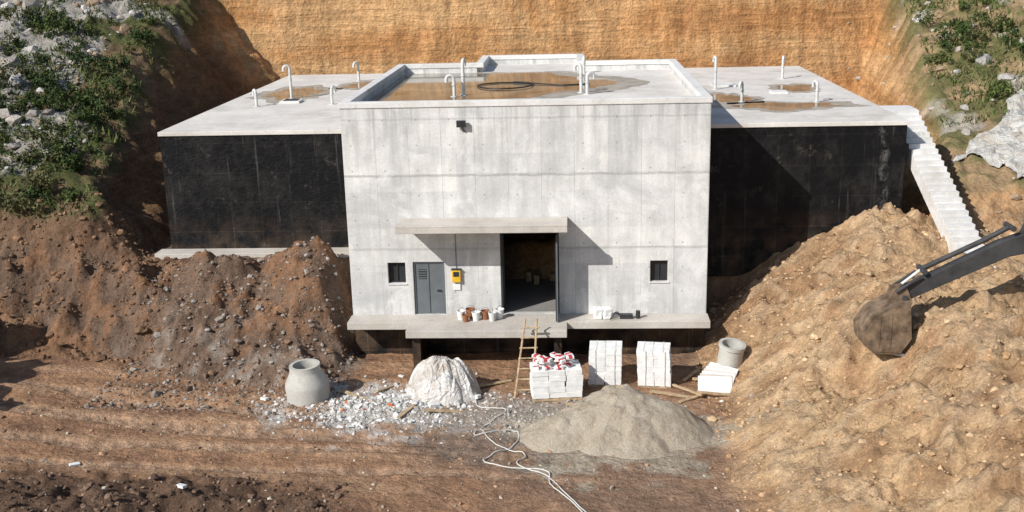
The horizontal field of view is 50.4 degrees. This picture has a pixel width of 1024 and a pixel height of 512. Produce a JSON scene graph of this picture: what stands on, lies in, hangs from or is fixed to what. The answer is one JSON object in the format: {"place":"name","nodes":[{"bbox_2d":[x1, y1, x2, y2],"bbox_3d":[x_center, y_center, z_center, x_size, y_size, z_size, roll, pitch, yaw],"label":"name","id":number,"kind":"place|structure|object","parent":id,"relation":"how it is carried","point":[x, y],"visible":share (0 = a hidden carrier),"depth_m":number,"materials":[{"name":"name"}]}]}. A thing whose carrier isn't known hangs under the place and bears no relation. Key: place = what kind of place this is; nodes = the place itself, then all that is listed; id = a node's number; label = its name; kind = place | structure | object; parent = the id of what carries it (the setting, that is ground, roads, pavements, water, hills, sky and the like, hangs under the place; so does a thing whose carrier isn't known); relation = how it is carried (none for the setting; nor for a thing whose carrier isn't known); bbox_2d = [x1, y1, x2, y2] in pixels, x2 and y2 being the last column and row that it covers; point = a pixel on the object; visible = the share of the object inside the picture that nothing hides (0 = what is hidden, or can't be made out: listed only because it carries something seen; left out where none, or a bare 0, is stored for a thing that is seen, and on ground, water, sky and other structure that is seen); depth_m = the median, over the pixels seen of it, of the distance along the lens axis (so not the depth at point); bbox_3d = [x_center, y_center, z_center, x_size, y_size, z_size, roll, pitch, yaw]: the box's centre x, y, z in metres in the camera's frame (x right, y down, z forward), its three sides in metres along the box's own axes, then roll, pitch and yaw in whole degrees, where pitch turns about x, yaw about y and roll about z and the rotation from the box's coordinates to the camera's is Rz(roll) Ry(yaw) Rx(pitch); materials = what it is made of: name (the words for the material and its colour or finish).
{"place":"outdoors","nodes":[
{"label":"outdoors","id":0,"kind":"place"},
{"bbox_2d":[478,61,488,71],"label":"annex wall","id":1,"kind":"structure","parent":0,"point":[481,69],"depth_m":55.60,"materials":[{"name":"grey concrete"}]},
{"bbox_2d":[0,0,1023,511],"bbox_3d":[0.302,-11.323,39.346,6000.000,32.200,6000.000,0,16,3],"label":"ground terrain","id":2,"kind":"structure","parent":0,"point":[214,54],"depth_m":42.49,"materials":[{"name":"brown soil"}]},
{"bbox_2d":[0,5,156,214],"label":"hillside shrubs","id":3,"kind":"object","parent":2,"relation":"on","point":[44,78],"visible":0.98,"depth_m":55.19,"materials":[{"name":"green plant"}]},
{"bbox_2d":[0,0,168,217],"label":"hillside grass","id":4,"kind":"structure","parent":2,"relation":"on","point":[89,91],"depth_m":56.66,"materials":[{"name":"green plant"}]},
{"bbox_2d":[0,185,178,362],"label":"clods","id":5,"kind":"object","parent":2,"relation":"on","point":[99,356],"visible":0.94,"depth_m":45.65,"materials":[{"name":"earth"}]},
{"bbox_2d":[2,470,349,511],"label":"dark soil clods","id":6,"kind":"object","parent":2,"relation":"on","point":[311,504],"visible":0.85,"depth_m":32.13,"materials":[{"name":"earth"}]},
{"bbox_2d":[78,236,358,415],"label":"heap stones","id":7,"kind":"object","parent":2,"relation":"on","point":[230,351],"visible":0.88,"depth_m":42.46,"materials":[{"name":"brown soil"}]},
{"bbox_2d":[154,247,348,259],"bbox_3d":[-10.817,0.080,47.344,9.290,0.650,0.900,0,16,3],"label":"wing footing","id":8,"kind":"object","parent":2,"relation":"on","point":[340,252],"visible":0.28,"depth_m":47.13,"materials":[{"name":"concrete"}]},
{"bbox_2d":[160,134,348,248],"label":"wall","id":9,"kind":"structure","parent":2,"relation":"on","point":[256,191],"depth_m":47.02,"materials":[{"name":"black paint"}]},
{"bbox_2d":[157,73,383,136],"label":"roof slab","id":10,"kind":"structure","parent":9,"relation":"on","point":[241,115],"depth_m":50.63,"materials":[{"name":"grey concrete"}]},
{"bbox_2d":[252,89,259,106],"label":"roof vent pipe","id":11,"kind":"object","parent":10,"relation":"on","point":[254,92],"visible":1,"depth_m":53.79,"materials":[{"name":"grey metal"}]},
{"bbox_2d":[282,64,293,98],"bbox_3d":[-11.622,-9.058,56.484,0.550,1.769,0.320,-8,17,-22],"label":"roof vent pipe","id":12,"kind":"object","parent":10,"relation":"on","point":[289,79],"visible":1,"depth_m":56.42,"materials":[{"name":"white plastic"}]},
{"bbox_2d":[279,98,303,103],"bbox_3d":[-11.182,-7.867,55.181,1.000,0.150,1.000,0,16,3],"label":"roof hatch","id":13,"kind":"object","parent":10,"relation":"on","point":[292,101],"visible":1,"depth_m":54.74,"materials":[{"name":"concrete"}]},
{"bbox_2d":[261,87,326,99],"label":"puddle","id":14,"kind":"object","parent":10,"relation":"on","point":[301,92],"visible":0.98,"depth_m":58.87,"materials":[{"name":"liquid"}]},
{"bbox_2d":[248,84,342,102],"bbox_3d":[-11.809,-8.806,58.887,4.712,0.001,8.115,0,16,3],"label":"damp patch","id":15,"kind":"object","parent":10,"relation":"on","point":[273,100],"visible":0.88,"depth_m":58.92,"materials":[{"name":"concrete"}]},
{"bbox_2d":[329,85,335,104],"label":"roof vent pipe","id":16,"kind":"object","parent":10,"relation":"on","point":[332,87],"visible":1,"depth_m":53.96,"materials":[{"name":"grey metal"}]},
{"bbox_2d":[336,80,372,89],"bbox_3d":[-8.105,-9.717,61.845,3.950,0.001,4.631,8,18,30],"label":"damp patch","id":17,"kind":"object","parent":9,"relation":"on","point":[339,86],"visible":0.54,"depth_m":61.95,"materials":[{"name":"concrete"}]},
{"bbox_2d":[341,82,369,88],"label":"puddle","id":18,"kind":"object","parent":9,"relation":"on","point":[359,85],"visible":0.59,"depth_m":61.71,"materials":[{"name":"liquid"}]},
{"bbox_2d":[352,61,361,80],"bbox_3d":[-9.091,-10.815,63.718,0.320,1.169,0.550,13,21,42],"label":"roof vent pipe","id":19,"kind":"object","parent":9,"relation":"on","point":[358,70],"visible":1,"depth_m":63.70,"materials":[{"name":"white plastic"}]},
{"bbox_2d":[69,374,491,488],"bbox_3d":[-5.173,5.517,37.681,19.033,0.819,7.264,-8,17,-21],"label":"rubble debris","id":20,"kind":"object","parent":2,"relation":"on","point":[179,485],"visible":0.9,"depth_m":38.85,"materials":[{"name":"concrete"},{"name":"brick"},{"name":"plaster"}]},
{"bbox_2d":[285,358,330,405],"bbox_3d":[-7.488,4.616,39.724,1.600,1.420,1.600,-3,17,4],"label":"precast manhole cone","id":21,"kind":"object","parent":2,"relation":"on","point":[307,382],"visible":0.98,"depth_m":39.17,"materials":[{"name":"concrete"}]},
{"bbox_2d":[217,372,522,447],"bbox_3d":[-4.674,5.145,39.089,13.723,0.894,6.883,0,16,3],"label":"pale gravel spread","id":22,"kind":"object","parent":2,"relation":"on","point":[349,404],"visible":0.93,"depth_m":38.70,"materials":[{"name":"grey gravel"}]},
{"bbox_2d":[402,393,480,407],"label":"weight blocks","id":23,"kind":"object","parent":22,"relation":"on","point":[435,404],"depth_m":38.92,"materials":[{"name":"concrete"}]},
{"bbox_2d":[0,378,749,511],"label":"ground stones","id":24,"kind":"object","parent":2,"relation":"on","point":[3,430],"visible":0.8,"depth_m":35.28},
{"bbox_2d":[358,69,404,101],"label":"side wall","id":25,"kind":"structure","parent":2,"relation":"on","point":[382,87],"depth_m":49.21,"materials":[{"name":"concrete"}]},
{"bbox_2d":[341,64,404,101],"bbox_3d":[-5.994,-7.762,48.678,0.380,0.220,14.700,0,16,3],"label":"coping","id":26,"kind":"object","parent":25,"relation":"on","point":[365,91],"visible":1,"depth_m":47.24,"materials":[{"name":"concrete"}]},
{"bbox_2d":[405,68,477,73],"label":"wall","id":27,"kind":"structure","parent":25,"relation":"attached to","point":[440,70],"depth_m":55.37,"materials":[{"name":"concrete"}]},
{"bbox_2d":[405,62,483,68],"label":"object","id":28,"kind":"object","parent":27,"relation":"on","point":[442,65],"visible":1,"depth_m":55.27,"materials":[{"name":"concrete"}]},
{"bbox_2d":[412,338,426,368],"bbox_3d":[-3.621,3.721,42.923,0.300,1.860,1.800,0,16,3],"label":"platform support","id":29,"kind":"object","parent":2,"relation":"on","point":[419,350],"visible":0.43,"depth_m":42.06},
{"bbox_2d":[405,355,481,405],"bbox_3d":[-2.534,4.673,39.906,4.050,2.186,3.450,0,16,3],"label":"plastic covered heap","id":30,"kind":"object","parent":2,"relation":"on","point":[443,380],"visible":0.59,"depth_m":39.29,"materials":[{"name":"white plastic"}]},
{"bbox_2d":[0,0,1023,213],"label":"hillside boulders","id":31,"kind":"object","parent":2,"relation":"on","point":[8,116],"visible":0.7,"depth_m":57.27,"materials":[{"name":"grey stone"}]},
{"bbox_2d":[341,366,706,418],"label":"scattered planks","id":32,"kind":"object","parent":2,"relation":"on","point":[686,397],"visible":0.87,"depth_m":39.02,"materials":[{"name":"brown wood"}]},
{"bbox_2d":[514,318,538,397],"bbox_3d":[0.556,3.750,40.121,0.753,2.251,2.533,1,16,7],"label":"wooden ladder","id":33,"kind":"object","parent":2,"relation":"on","point":[522,338],"visible":0.84,"depth_m":40.28,"materials":[{"name":"beige wood"}]},
{"bbox_2d":[474,398,582,511],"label":"garden hose","id":34,"kind":"object","parent":2,"relation":"on","point":[510,448],"visible":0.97,"depth_m":35.20,"materials":[{"name":"plastic"}]},
{"bbox_2d":[355,328,704,354],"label":"base wall","id":35,"kind":"structure","parent":2,"relation":"on","point":[680,340],"depth_m":43.59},
{"bbox_2d":[340,103,710,314],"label":"front wall","id":36,"kind":"structure","parent":35,"relation":"on","point":[623,189],"depth_m":41.83,"materials":[{"name":"concrete"}]},
{"bbox_2d":[387,263,406,284],"bbox_3d":[-4.542,0.677,43.050,0.800,0.900,0.260,0,16,3],"label":"window","id":37,"kind":"structure","parent":36,"relation":"attached to","point":[397,272],"depth_m":43.14,"materials":[{"name":"black glass"}]},
{"bbox_2d":[413,262,445,313],"bbox_3d":[-3.254,1.256,43.151,1.250,2.170,0.120,0,16,3],"label":"steel door","id":38,"kind":"structure","parent":36,"relation":"attached to","point":[429,288],"depth_m":43.15,"materials":[{"name":"grey metal"}]},
{"bbox_2d":[451,240,460,289],"bbox_3d":[-2.205,0.086,42.579,0.390,2.620,0.158,0,16,3],"label":"electrical box","id":39,"kind":"object","parent":36,"relation":"attached to","point":[456,274],"visible":0.91,"depth_m":42.73,"materials":[{"name":"yellow paint"}]},
{"bbox_2d":[456,120,465,132],"bbox_3d":[-1.914,-4.875,41.147,0.359,0.509,0.224,0,16,3],"label":"floodlight","id":40,"kind":"object","parent":36,"relation":"attached to","point":[461,123],"visible":1,"depth_m":41.01,"materials":[{"name":"metal"}]},
{"bbox_2d":[395,217,567,233],"bbox_3d":[-1.122,-1.203,41.386,6.450,0.290,1.648,0,16,3],"label":"entrance canopy","id":41,"kind":"object","parent":36,"relation":"attached to","point":[482,225],"visible":1,"depth_m":40.76,"materials":[{"name":"concrete"}]},
{"bbox_2d":[502,234,504,306],"bbox_3d":[-0.361,0.481,43.577,0.050,3.200,1.100,0,16,3],"label":"open door leaf","id":42,"kind":"object","parent":36,"relation":"attached to","point":[503,269],"visible":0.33,"depth_m":43.52,"materials":[{"name":"grey paint"}]},
{"bbox_2d":[338,96,712,108],"bbox_3d":[0.446,-5.799,41.033,14.080,0.220,0.380,0,16,3],"label":"parapet","id":43,"kind":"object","parent":36,"relation":"on","point":[528,102],"visible":1,"depth_m":40.87,"materials":[{"name":"concrete"}]},
{"bbox_2d":[368,69,691,100],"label":"roof slab","id":44,"kind":"structure","parent":36,"relation":"on","point":[665,82],"depth_m":48.04,"materials":[{"name":"grey concrete"}]},
{"bbox_2d":[444,74,457,96],"bbox_3d":[-2.560,-7.187,45.835,0.550,0.969,0.320,-3,16,-5],"label":"roof vent pipe","id":45,"kind":"object","parent":44,"relation":"on","point":[447,76],"visible":1,"depth_m":45.74,"materials":[{"name":"grey metal"}]},
{"bbox_2d":[460,58,466,95],"bbox_3d":[-2.057,-7.622,46.238,0.320,1.569,0.550,2,16,13],"label":"roof vent pipe","id":46,"kind":"object","parent":44,"relation":"on","point":[463,62],"visible":1,"depth_m":46.12,"materials":[{"name":"white plastic"}]},
{"bbox_2d":[369,71,649,100],"bbox_3d":[0.254,-7.672,49.136,12.023,0.001,12.328,0,16,3],"label":"damp patch","id":47,"kind":"object","parent":44,"relation":"on","point":[623,83],"visible":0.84,"depth_m":48.63,"materials":[{"name":"concrete"}]},
{"bbox_2d":[372,71,616,100],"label":"rain puddle","id":48,"kind":"object","parent":47,"relation":"on","point":[435,86],"visible":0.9,"depth_m":49.27,"materials":[{"name":"liquid"}]},
{"bbox_2d":[477,81,589,88],"bbox_3d":[0.797,-7.840,49.512,4.843,0.099,2.559,-7,16,-20],"label":"black hose coil","id":49,"kind":"object","parent":44,"relation":"on","point":[531,83],"visible":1,"depth_m":49.15,"materials":[{"name":"black rubber"}]},
{"bbox_2d":[573,63,584,92],"bbox_3d":[2.835,-7.561,46.148,0.550,1.269,0.320,11,20,38],"label":"roof vent pipe","id":50,"kind":"object","parent":44,"relation":"on","point":[580,76],"visible":1,"depth_m":46.06,"materials":[{"name":"grey metal"}]},
{"bbox_2d":[582,55,586,73],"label":"roof vent pipe","id":51,"kind":"object","parent":44,"relation":"on","point":[583,61],"visible":0.84,"depth_m":53.59,"materials":[{"name":"grey metal"}]},
{"bbox_2d":[584,71,594,94],"bbox_3d":[3.254,-7.283,45.669,0.550,0.969,0.320,-9,17,-24],"label":"roof vent pipe","id":52,"kind":"object","parent":44,"relation":"on","point":[588,73],"visible":1,"depth_m":45.58,"materials":[{"name":"white plastic"}]},
{"bbox_2d":[500,233,559,313],"bbox_3d":[0.704,0.664,42.727,2.290,3.350,0.080,0,16,3],"label":"doorway frame","id":53,"kind":"object","parent":36,"relation":"attached to","point":[502,267],"visible":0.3,"depth_m":42.62,"materials":[{"name":"metal"}]},
{"bbox_2d":[555,234,558,321],"bbox_3d":[1.729,0.848,42.068,0.090,3.200,1.100,0,16,3],"label":"open door leaf","id":54,"kind":"object","parent":53,"relation":"attached to","point":[556,267],"visible":1,"depth_m":41.56,"materials":[{"name":"grey paint"}]},
{"bbox_2d":[649,260,668,282],"bbox_3d":[5.731,0.589,42.462,0.780,0.900,0.260,0,16,3],"label":"window","id":55,"kind":"structure","parent":36,"relation":"attached to","point":[658,270],"depth_m":42.55,"materials":[{"name":"black glass"}]},
{"bbox_2d":[347,313,709,337],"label":"entrance platform","id":56,"kind":"structure","parent":35,"relation":"on","point":[452,326],"depth_m":42.05,"materials":[{"name":"concrete"}]},
{"bbox_2d":[456,307,464,319],"bbox_3d":[-1.998,2.247,42.631,0.352,0.479,0.352,10,19,36],"label":"bucket","id":57,"kind":"object","parent":56,"relation":"on","point":[459,312],"visible":0.94,"depth_m":42.55,"materials":[{"name":"plastic"}]},
{"bbox_2d":[462,313,468,321],"bbox_3d":[-1.813,2.368,42.342,0.288,0.392,0.288,-3,16,-6],"label":"bucket","id":58,"kind":"object","parent":56,"relation":"on","point":[465,316],"visible":1,"depth_m":42.28,"materials":[{"name":"brown plastic"}]},
{"bbox_2d":[465,305,474,318],"bbox_3d":[-1.641,2.183,42.749,0.384,0.523,0.384,-8,17,-22],"label":"bucket","id":59,"kind":"object","parent":56,"relation":"on","point":[469,310],"visible":0.94,"depth_m":42.66,"materials":[{"name":"brown plastic"}]},
{"bbox_2d":[471,310,479,320],"bbox_3d":[-1.407,2.282,42.452,0.352,0.479,0.352,-7,16,-18],"label":"bucket","id":60,"kind":"object","parent":56,"relation":"on","point":[476,315],"visible":1,"depth_m":42.37,"materials":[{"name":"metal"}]},
{"bbox_2d":[481,307,489,319],"bbox_3d":[-1.049,2.239,42.577,0.352,0.479,0.352,-4,16,-9],"label":"bucket","id":61,"kind":"object","parent":56,"relation":"on","point":[484,314],"visible":1,"depth_m":42.50,"materials":[{"name":"brown plastic"}]},
{"bbox_2d":[488,309,496,321],"bbox_3d":[-0.760,2.290,42.367,0.352,0.479,0.352,-1,16,1],"label":"bucket","id":62,"kind":"object","parent":56,"relation":"on","point":[492,315],"visible":1,"depth_m":42.29,"materials":[{"name":"plastic"}]},
{"bbox_2d":[494,305,503,318],"bbox_3d":[-0.496,2.187,42.635,0.384,0.523,0.384,8,18,29],"label":"bucket","id":63,"kind":"object","parent":56,"relation":"on","point":[500,311],"visible":0.99,"depth_m":42.56,"materials":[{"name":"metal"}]},
{"bbox_2d":[593,306,612,318],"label":"cement bags","id":64,"kind":"object","parent":56,"relation":"on","point":[604,312],"visible":1,"depth_m":42.17,"materials":[{"name":"white paper"}]},
{"bbox_2d":[310,386,753,436],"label":"yard gravel","id":65,"kind":"structure","parent":2,"relation":"on","point":[508,409],"depth_m":38.26,"materials":[{"name":"grey gravel"}]},
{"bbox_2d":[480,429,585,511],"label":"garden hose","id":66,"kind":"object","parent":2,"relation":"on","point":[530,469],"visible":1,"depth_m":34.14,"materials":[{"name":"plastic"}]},
{"bbox_2d":[529,352,582,401],"bbox_3d":[1.589,4.319,39.269,1.853,1.557,1.036,-2,16,-3],"label":"block pallet","id":67,"kind":"object","parent":2,"relation":"on","point":[559,378],"visible":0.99,"depth_m":38.86,"materials":[{"name":"white concrete"}]},
{"bbox_2d":[554,338,562,359],"bbox_3d":[1.820,3.675,42.611,0.300,1.860,1.800,0,16,3],"label":"platform support","id":68,"kind":"object","parent":2,"relation":"on","point":[558,346],"visible":0.36,"depth_m":41.62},
{"bbox_2d":[588,340,621,386],"bbox_3d":[3.452,4.001,40.325,1.249,1.490,1.060,0,16,6],"label":"block pallet","id":69,"kind":"object","parent":2,"relation":"on","point":[605,363],"visible":0.99,"depth_m":39.86,"materials":[{"name":"white concrete"}]},
{"bbox_2d":[517,384,713,458],"bbox_3d":[3.583,5.545,36.383,8.250,2.179,6.300,0,16,3],"label":"sand heap","id":70,"kind":"object","parent":2,"relation":"on","point":[626,421],"visible":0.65,"depth_m":35.49,"materials":[{"name":"beige sand"}]},
{"bbox_2d":[636,341,671,387],"bbox_3d":[5.250,4.029,40.136,1.276,1.490,1.060,1,16,10],"label":"block pallet","id":71,"kind":"object","parent":2,"relation":"on","point":[654,369],"visible":1,"depth_m":39.69,"materials":[{"name":"white concrete"}]},
{"bbox_2d":[669,65,695,95],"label":"side wall","id":72,"kind":"structure","parent":2,"relation":"on","point":[688,89],"depth_m":48.19,"materials":[{"name":"concrete"}]},
{"bbox_2d":[585,64,668,69],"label":"wall","id":73,"kind":"structure","parent":72,"relation":"attached to","point":[627,67],"depth_m":54.83,"materials":[{"name":"concrete"}]},
{"bbox_2d":[577,59,668,65],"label":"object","id":74,"kind":"object","parent":73,"relation":"on","point":[627,62],"visible":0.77,"depth_m":54.75,"materials":[{"name":"concrete"}]},
{"bbox_2d":[668,59,710,95],"bbox_3d":[7.683,-7.879,47.895,0.380,0.220,14.700,0,16,3],"label":"coping","id":75,"kind":"object","parent":72,"relation":"on","point":[695,86],"visible":1,"depth_m":46.36,"materials":[{"name":"concrete"}]},
{"bbox_2d":[672,362,738,395],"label":"stacked white panels","id":76,"kind":"object","parent":2,"relation":"on","point":[715,379],"visible":0.98,"depth_m":39.42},
{"bbox_2d":[717,338,745,368],"bbox_3d":[8.088,3.647,40.228,1.000,0.900,1.000,5,23,2],"label":"precast concrete ring","id":77,"kind":"object","parent":2,"relation":"on","point":[731,352],"visible":0.98,"depth_m":39.93,"materials":[{"name":"grey concrete"}]},
{"bbox_2d":[707,125,906,275],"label":"wing right walls","id":78,"kind":"structure","parent":2,"relation":"on","point":[772,190],"depth_m":45.67,"materials":[{"name":"black paint"}]},
{"bbox_2d":[712,55,717,89],"bbox_3d":[10.470,-9.480,56.155,0.320,1.719,0.550,-4,16,-9],"label":"roof vent pipe","id":79,"kind":"object","parent":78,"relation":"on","point":[714,59],"visible":1,"depth_m":56.03,"materials":[{"name":"grey metal"}]},
{"bbox_2d":[711,94,752,101],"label":"puddle","id":80,"kind":"object","parent":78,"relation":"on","point":[725,98],"visible":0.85,"depth_m":52.67,"materials":[{"name":"liquid"}]},
{"bbox_2d":[709,92,765,103],"bbox_3d":[10.489,-7.688,52.892,3.211,0.001,4.698,-7,17,-21],"label":"damp patch","id":81,"kind":"object","parent":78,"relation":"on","point":[757,98],"visible":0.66,"depth_m":52.42,"materials":[{"name":"concrete"}]},
{"bbox_2d":[738,81,744,101],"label":"roof vent pipe","id":82,"kind":"object","parent":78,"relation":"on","point":[741,85],"visible":1,"depth_m":51.11,"materials":[{"name":"grey metal"}]},
{"bbox_2d":[779,55,785,78],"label":"roof vent pipe","id":83,"kind":"object","parent":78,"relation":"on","point":[782,67],"visible":1,"depth_m":59.89,"materials":[{"name":"grey metal"}]},
{"bbox_2d":[711,101,869,111],"bbox_3d":[12.570,-6.832,49.624,7.470,0.001,3.916,0,16,3],"label":"damp patch","id":84,"kind":"object","parent":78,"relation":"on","point":[842,103],"visible":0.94,"depth_m":49.68,"materials":[{"name":"brown liquid"}]},
{"bbox_2d":[767,83,819,92],"bbox_3d":[14.578,-8.646,55.987,2.845,0.001,4.102,0,16,3],"label":"damp patch","id":85,"kind":"object","parent":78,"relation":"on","point":[775,87],"visible":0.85,"depth_m":56.02,"materials":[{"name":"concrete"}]},
{"bbox_2d":[777,85,811,90],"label":"puddle","id":86,"kind":"object","parent":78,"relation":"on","point":[796,87],"visible":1,"depth_m":56.07,"materials":[{"name":"liquid"}]},
{"bbox_2d":[685,66,908,127],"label":"wing right roof","id":87,"kind":"structure","parent":78,"relation":"on","point":[757,81],"depth_m":51.05,"materials":[{"name":"grey concrete"}]},
{"bbox_2d":[710,82,787,93],"bbox_3d":[12.061,-8.644,56.028,1.633,0.100,5.455,-9,17,-26],"label":"roof hatch","id":88,"kind":"object","parent":87,"relation":"on","point":[727,84],"visible":1,"depth_m":57.08,"materials":[{"name":"concrete"}]},
{"bbox_2d":[733,102,841,110],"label":"puddle","id":89,"kind":"object","parent":87,"relation":"on","point":[779,106],"visible":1,"depth_m":49.78,"materials":[{"name":"liquid"}]},
{"bbox_2d":[812,80,819,101],"bbox_3d":[14.159,-7.700,50.723,0.320,1.019,0.550,-7,17,-20],"label":"roof vent pipe","id":90,"kind":"object","parent":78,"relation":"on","point":[817,88],"visible":1,"depth_m":50.61,"materials":[{"name":"grey metal"}]},
{"bbox_2d":[696,205,1023,511],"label":"heap clods","id":91,"kind":"object","parent":2,"relation":"on","point":[987,357],"visible":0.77,"depth_m":35.15,"materials":[{"name":"brown soil"}]},
{"bbox_2d":[880,105,995,267],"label":"concrete staircase","id":92,"kind":"structure","parent":2,"relation":"on","point":[952,218],"depth_m":44.09,"materials":[{"name":"grey concrete"}]},
{"bbox_2d":[853,221,1023,356],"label":"excavator","id":93,"kind":"object","parent":2,"relation":"on","point":[882,324],"visible":0.98,"depth_m":34.53,"materials":[{"name":"metal"}]},
{"bbox_2d":[904,0,1023,126],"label":"hillside grass","id":94,"kind":"structure","parent":2,"relation":"on","point":[978,65],"depth_m":57.10,"materials":[{"name":"green plant"}]},
{"bbox_2d":[913,0,1023,98],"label":"hillside shrubs","id":95,"kind":"object","parent":2,"relation":"on","point":[992,91],"visible":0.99,"depth_m":59.18,"materials":[{"name":"green plant"}]},
{"bbox_2d":[948,89,1023,177],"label":"plastic ground sheet","id":96,"kind":"object","parent":2,"relation":"on","point":[999,145],"visible":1,"depth_m":49.31,"materials":[{"name":"white plastic"}]},
{"bbox_3d":[1.764,-7.414,64.291,14.000,5.840,7.950,0,16,3],"label":"wing","id":97,"kind":"object","parent":2,"relation":"on","visible":0},
{"bbox_2d":[484,63,577,71],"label":"annex roof slab","id":98,"kind":"structure","parent":97,"relation":"on","point":[530,67],"depth_m":57.05,"materials":[{"name":"grey concrete"}]},
{"bbox_2d":[477,55,489,65],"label":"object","id":99,"kind":"object","parent":98,"relation":"on","point":[484,59],"visible":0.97,"depth_m":57.51,"materials":[{"name":"concrete"}]},
{"bbox_2d":[489,54,575,59],"bbox_3d":[1.134,-10.810,59.039,4.720,0.220,0.380,0,16,3],"label":"coping annex rear","id":100,"kind":"object","parent":98,"relation":"on","point":[530,56],"visible":0.88,"depth_m":58.87,"materials":[{"name":"concrete"}]},
{"bbox_2d":[489,58,576,64],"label":"parapet wall","id":101,"kind":"structure","parent":98,"relation":"on","point":[532,61],"depth_m":58.96,"materials":[{"name":"grey concrete"}]},
{"bbox_2d":[576,53,583,60],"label":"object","id":102,"kind":"object","parent":98,"relation":"on","point":[579,57],"visible":0.53,"depth_m":57.34,"materials":[{"name":"concrete"}]},
{"bbox_2d":[504,279,555,311],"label":"floor","id":103,"kind":"structure","parent":0,"point":[522,295],"depth_m":45.39,"materials":[{"name":"concrete"}]},
{"bbox_2d":[526,269,554,283],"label":"stored materials","id":104,"kind":"object","parent":103,"relation":"on","point":[536,275],"visible":0.48,"depth_m":47.35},
{"bbox_2d":[610,310,639,319],"bbox_3d":[4.351,2.272,42.277,1.240,0.321,0.378,-4,16,-8],"label":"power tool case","id":105,"kind":"object","parent":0,"point":[626,315],"visible":1,"depth_m":42.21,"materials":[{"name":"plastic"}]}
]}

